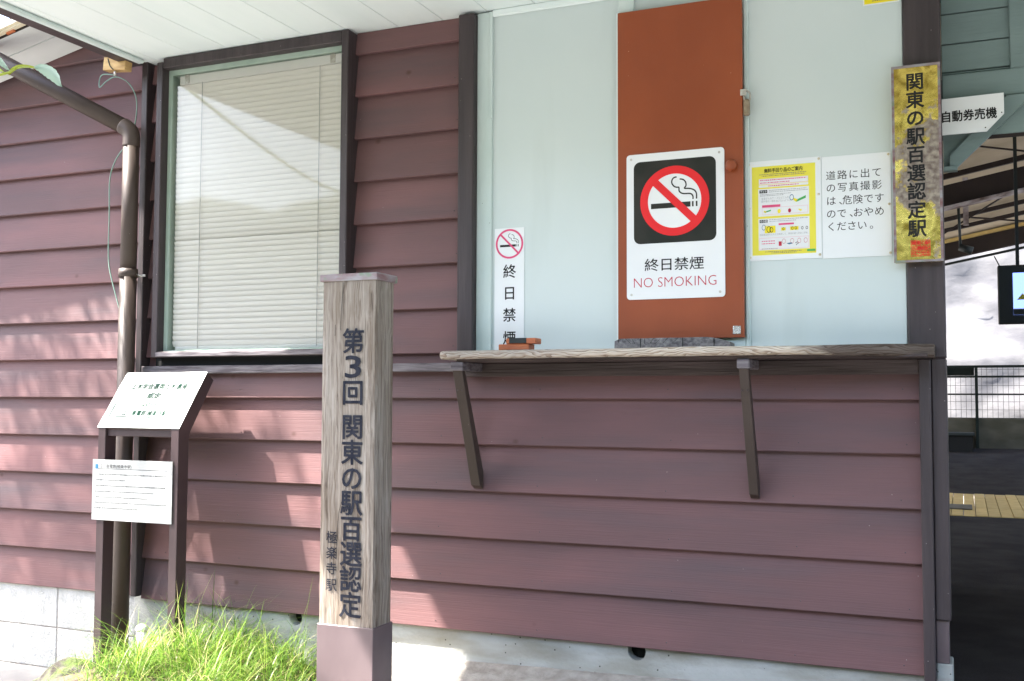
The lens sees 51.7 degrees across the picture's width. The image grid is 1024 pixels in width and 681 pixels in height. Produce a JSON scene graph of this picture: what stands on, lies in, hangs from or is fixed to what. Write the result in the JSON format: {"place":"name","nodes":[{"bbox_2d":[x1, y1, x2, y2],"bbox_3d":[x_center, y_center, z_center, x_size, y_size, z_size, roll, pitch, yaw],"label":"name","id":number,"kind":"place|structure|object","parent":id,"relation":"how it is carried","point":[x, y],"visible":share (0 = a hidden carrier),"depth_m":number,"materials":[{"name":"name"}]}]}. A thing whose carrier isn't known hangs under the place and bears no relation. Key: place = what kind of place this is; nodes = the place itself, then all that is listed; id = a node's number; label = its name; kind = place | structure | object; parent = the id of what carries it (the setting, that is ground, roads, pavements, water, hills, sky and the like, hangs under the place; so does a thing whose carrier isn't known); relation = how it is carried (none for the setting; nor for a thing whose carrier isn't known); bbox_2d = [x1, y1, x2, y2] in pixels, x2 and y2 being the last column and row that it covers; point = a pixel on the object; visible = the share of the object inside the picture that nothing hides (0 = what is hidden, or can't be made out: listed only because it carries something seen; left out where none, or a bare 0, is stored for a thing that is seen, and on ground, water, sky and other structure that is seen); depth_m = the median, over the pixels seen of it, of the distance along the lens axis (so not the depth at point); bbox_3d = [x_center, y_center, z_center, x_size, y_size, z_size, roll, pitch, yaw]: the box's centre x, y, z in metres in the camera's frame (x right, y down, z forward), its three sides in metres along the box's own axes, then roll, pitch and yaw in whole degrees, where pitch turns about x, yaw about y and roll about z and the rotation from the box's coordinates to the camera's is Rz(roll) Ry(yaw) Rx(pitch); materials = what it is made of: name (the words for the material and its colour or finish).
{"place":"outdoors","nodes":[
{"label":"outdoors","id":0,"kind":"place"},
{"bbox_2d":[0,15,9,22],"label":"sky","id":1,"kind":"structure","parent":0,"point":[2,18],"materials":[{"name":"white"}]},
{"bbox_2d":[0,661,47,680],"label":"path","id":2,"kind":"structure","parent":0,"point":[13,672],"depth_m":4.94,"materials":[{"name":"grey concrete"}]},
{"bbox_2d":[0,58,61,86],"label":"tree","id":3,"kind":"object","parent":2,"relation":"on","point":[50,73],"visible":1,"depth_m":3.36,"materials":[{"name":"green plant"}]},
{"bbox_2d":[40,574,316,680],"bbox_3d":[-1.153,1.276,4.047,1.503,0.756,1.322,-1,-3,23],"label":"grass","id":4,"kind":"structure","parent":0,"point":[226,645],"depth_m":4.08,"materials":[{"name":"green plant"}]},
{"bbox_2d":[33,657,92,680],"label":"boulder","id":5,"kind":"object","parent":4,"relation":"on","point":[51,671],"visible":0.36,"depth_m":4.47,"materials":[{"name":"grey stone"}]},
{"bbox_2d":[135,624,147,651],"bbox_3d":[-1.567,1.295,4.464,0.054,0.194,0.054,-1,-3,23],"label":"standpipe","id":6,"kind":"object","parent":4,"relation":"on","point":[139,627],"visible":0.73,"depth_m":4.45,"materials":[{"name":"white plastic"}]},
{"bbox_2d":[91,372,212,667],"bbox_3d":[-1.538,0.789,4.506,0.456,1.310,0.221,-1,-3,23],"label":"information stand","id":7,"kind":"object","parent":4,"relation":"on","point":[156,404],"visible":1,"depth_m":4.45,"materials":[{"name":"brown metal"}]},
{"bbox_2d":[392,654,694,680],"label":"paving","id":8,"kind":"structure","parent":0,"point":[409,668],"depth_m":4.00,"materials":[{"name":"concrete"}]},
{"bbox_2d":[316,272,396,680],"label":"wooden post","id":9,"kind":"object","parent":8,"relation":"on","point":[354,633],"visible":1,"depth_m":3.71,"materials":[{"name":"brown wood"}]},
{"bbox_2d":[902,0,953,680],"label":"wooden pillar","id":10,"kind":"structure","parent":8,"relation":"on","point":[926,302],"depth_m":3.47,"materials":[{"name":"wood"}]},
{"bbox_2d":[891,62,943,263],"bbox_3d":[1.345,-0.587,3.503,0.152,0.660,0.036,-1,-3,23],"label":"brass plaque","id":11,"kind":"object","parent":10,"relation":"attached to","point":[917,164],"visible":1,"depth_m":3.49,"materials":[{"name":"gold metal"}]},
{"bbox_2d":[942,92,1003,135],"bbox_3d":[1.531,-0.757,3.537,0.212,0.125,0.009,-1,-3,23],"label":"ticket machine sign","id":12,"kind":"object","parent":10,"relation":"attached to","point":[974,114],"visible":1,"depth_m":3.53,"materials":[{"name":"white plastic"}]},
{"bbox_2d":[950,504,971,509],"bbox_3d":[3.876,1.552,9.950,0.845,0.012,0.420,-1,-3,23],"label":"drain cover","id":13,"kind":"object","parent":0,"point":[962,506],"visible":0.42,"depth_m":9.79,"materials":[{"name":"grey metal"}]},
{"bbox_2d":[945,243,1023,495],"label":"slope","id":14,"kind":"structure","parent":0,"point":[977,333],"depth_m":17.26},
{"bbox_2d":[949,448,1023,495],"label":"platform","id":15,"kind":"structure","parent":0,"point":[988,471],"depth_m":12.52,"materials":[{"name":"asphalt"}]},
{"bbox_2d":[948,432,974,451],"bbox_3d":[5.577,1.383,14.361,1.310,0.280,0.300,-1,-3,23],"label":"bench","id":16,"kind":"object","parent":15,"relation":"on","point":[960,441],"visible":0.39,"depth_m":14.07,"materials":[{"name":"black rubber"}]},
{"bbox_2d":[948,418,1023,448],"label":"wall","id":17,"kind":"structure","parent":15,"relation":"on","point":[1001,433],"depth_m":14.29,"materials":[{"name":"grey concrete"}]},
{"bbox_2d":[947,365,1023,447],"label":"fence","id":18,"kind":"object","parent":17,"relation":"on","point":[960,371],"visible":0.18,"depth_m":14.39,"materials":[{"name":"black metal"}]},
{"bbox_2d":[949,493,1023,518],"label":"crossing deck","id":19,"kind":"structure","parent":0,"point":[999,506],"depth_m":10.04,"materials":[{"name":"beige wood"}]},
{"bbox_2d":[950,515,1023,680],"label":"passage floor","id":20,"kind":"structure","parent":0,"point":[987,599],"depth_m":5.34,"materials":[{"name":"black asphalt"}]},
{"bbox_2d":[940,6,1023,265],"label":"platform roof","id":21,"kind":"structure","parent":20,"relation":"on","point":[979,188],"depth_m":10.17,"materials":[{"name":"brown metal"}]},
{"bbox_2d":[957,208,973,254],"bbox_3d":[3.945,-0.949,9.187,0.130,0.410,0.098,-1,-3,23],"label":"security camera","id":22,"kind":"object","parent":21,"relation":"attached to","point":[967,249],"visible":0.91,"depth_m":9.18,"materials":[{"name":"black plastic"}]},
{"bbox_2d":[994,137,1023,324],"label":"monitor","id":23,"kind":"object","parent":21,"relation":"hanging from","point":[1010,281],"visible":0.93,"depth_m":7.04,"materials":[{"name":"black plastic"},{"name":"glass screen"},{"name":"metal"}]},
{"bbox_3d":[4.654,-0.249,4.281,1.400,3.200,4.000,-1,-3,23],"label":"passage wall","id":24,"kind":"object","parent":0,"visible":0},
{"bbox_2d":[940,0,1023,172],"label":"transom wall","id":25,"kind":"structure","parent":24,"relation":"attached to","point":[982,47],"depth_m":3.58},
{"label":"ground","id":26,"kind":"structure","parent":0,"visible":0},
{"bbox_2d":[0,48,144,667],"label":"clapboard wall","id":27,"kind":"structure","parent":26,"relation":"on","point":[59,308],"depth_m":5.09,"materials":[{"name":"wood"}]},
{"bbox_2d":[0,19,82,82],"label":"wing roof","id":28,"kind":"structure","parent":27,"relation":"attached to","point":[22,43],"depth_m":5.01,"materials":[{"name":"white wood"}]},
{"bbox_2d":[98,74,137,391],"bbox_3d":[-1.827,0.006,4.847,0.228,2.510,0.131,-4,-5,50],"label":"cable","id":29,"kind":"object","parent":27,"relation":"attached to","point":[111,172],"visible":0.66,"depth_m":4.93,"materials":[{"name":"green metal"}]},
{"bbox_2d":[130,13,936,680],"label":"clapboard wall","id":30,"kind":"structure","parent":26,"relation":"on","point":[614,517],"depth_m":4.17,"materials":[{"name":"wood"}]},
{"bbox_2d":[0,52,145,660],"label":"downspout","id":31,"kind":"object","parent":30,"relation":"attached to","point":[129,132],"visible":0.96,"depth_m":4.71,"materials":[{"name":"metal"}]},
{"bbox_2d":[151,29,358,365],"bbox_3d":[-1.135,-0.587,4.605,1.034,1.392,0.118,-1,-3,23],"label":"window","id":32,"kind":"structure","parent":30,"relation":"in","point":[255,193],"depth_m":4.62,"materials":[{"name":"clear glass"}]},
{"bbox_2d":[0,0,553,66],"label":"porch roof","id":33,"kind":"structure","parent":30,"relation":"on","point":[135,33],"depth_m":4.29,"materials":[{"name":"paint"}]},
{"bbox_2d":[103,57,131,75],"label":"junction block","id":34,"kind":"structure","parent":33,"relation":"attached to","point":[111,66],"depth_m":4.80,"materials":[{"name":"brown wood"}]},
{"bbox_2d":[440,344,934,498],"bbox_3d":[0.553,0.291,3.694,1.726,0.527,0.240,-1,-3,23],"label":"counter","id":35,"kind":"object","parent":30,"relation":"attached to","point":[746,358],"visible":1,"depth_m":3.63,"materials":[{"name":"brown wood"}]},
{"bbox_2d":[499,344,533,349],"bbox_3d":[0.017,0.025,3.917,0.120,0.021,0.060,-1,-3,23],"label":"wooden block","id":36,"kind":"object","parent":35,"relation":"on","point":[516,346],"depth_m":3.89,"materials":[{"name":"orange wood"}]},
{"bbox_2d":[506,338,540,343],"bbox_3d":[0.043,0.003,3.903,0.116,0.021,0.062,-1,-3,23],"label":"wooden block","id":37,"kind":"object","parent":36,"relation":"on","point":[523,340],"depth_m":3.88,"materials":[{"name":"orange wood"}]},
{"bbox_2d":[614,337,734,347],"bbox_3d":[0.573,0.010,3.741,0.412,0.036,0.087,-1,-3,23],"label":"log slab","id":38,"kind":"object","parent":35,"relation":"on","point":[665,342],"depth_m":3.71,"materials":[{"name":"grey stone"}]},
{"bbox_2d":[476,0,907,349],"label":"painted wall","id":39,"kind":"structure","parent":30,"relation":"attached to","point":[816,78],"depth_m":3.96,"materials":[{"name":"white paint"}]},
{"bbox_2d":[494,227,523,349],"bbox_3d":[-0.011,-0.196,4.097,0.125,0.484,0.003,-1,-3,23],"label":"no smoking sticker","id":40,"kind":"object","parent":39,"relation":"attached to","point":[509,290],"visible":0.93,"depth_m":4.10,"materials":[{"name":"plastic"}]},
{"bbox_2d":[616,0,744,339],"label":"hatch door","id":41,"kind":"structure","parent":39,"relation":"attached to","point":[679,76],"depth_m":3.82,"materials":[{"name":"orange paint"}]},
{"bbox_2d":[627,147,724,299],"bbox_3d":[0.588,-0.419,3.812,0.361,0.535,0.004,-1,-3,23],"label":"no smoking sign","id":42,"kind":"object","parent":41,"relation":"attached to","point":[675,224],"visible":1,"depth_m":3.81,"materials":[{"name":"white plastic"}]},
{"bbox_2d":[618,0,744,338],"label":"door panel","id":43,"kind":"structure","parent":41,"relation":"in","point":[680,66],"depth_m":3.82,"materials":[{"name":"orange paint"}]},
{"bbox_2d":[740,89,750,115],"bbox_3d":[0.829,-0.843,3.743,0.037,0.095,0.020,-1,-3,23],"label":"padlock","id":44,"kind":"object","parent":41,"relation":"attached to","point":[746,106],"visible":1,"depth_m":3.73,"materials":[{"name":"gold metal"}]},
{"bbox_2d":[749,156,821,260],"bbox_3d":[0.953,-0.459,3.697,0.252,0.354,0.009,-1,-3,23],"label":"poster","id":45,"kind":"object","parent":39,"relation":"attached to","point":[785,209],"visible":1,"depth_m":3.69,"materials":[{"name":"paper"}]},
{"bbox_2d":[822,152,891,258],"bbox_3d":[1.174,-0.460,3.602,0.225,0.353,0.009,-1,-3,23],"label":"notice","id":46,"kind":"object","parent":39,"relation":"attached to","point":[856,207],"visible":1,"depth_m":3.60,"materials":[{"name":"paper"}]},
{"bbox_2d":[863,0,898,5],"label":"notice","id":47,"kind":"object","parent":39,"relation":"attached to","point":[869,2],"visible":1,"depth_m":3.61,"materials":[{"name":"yellow paper"}]}
]}

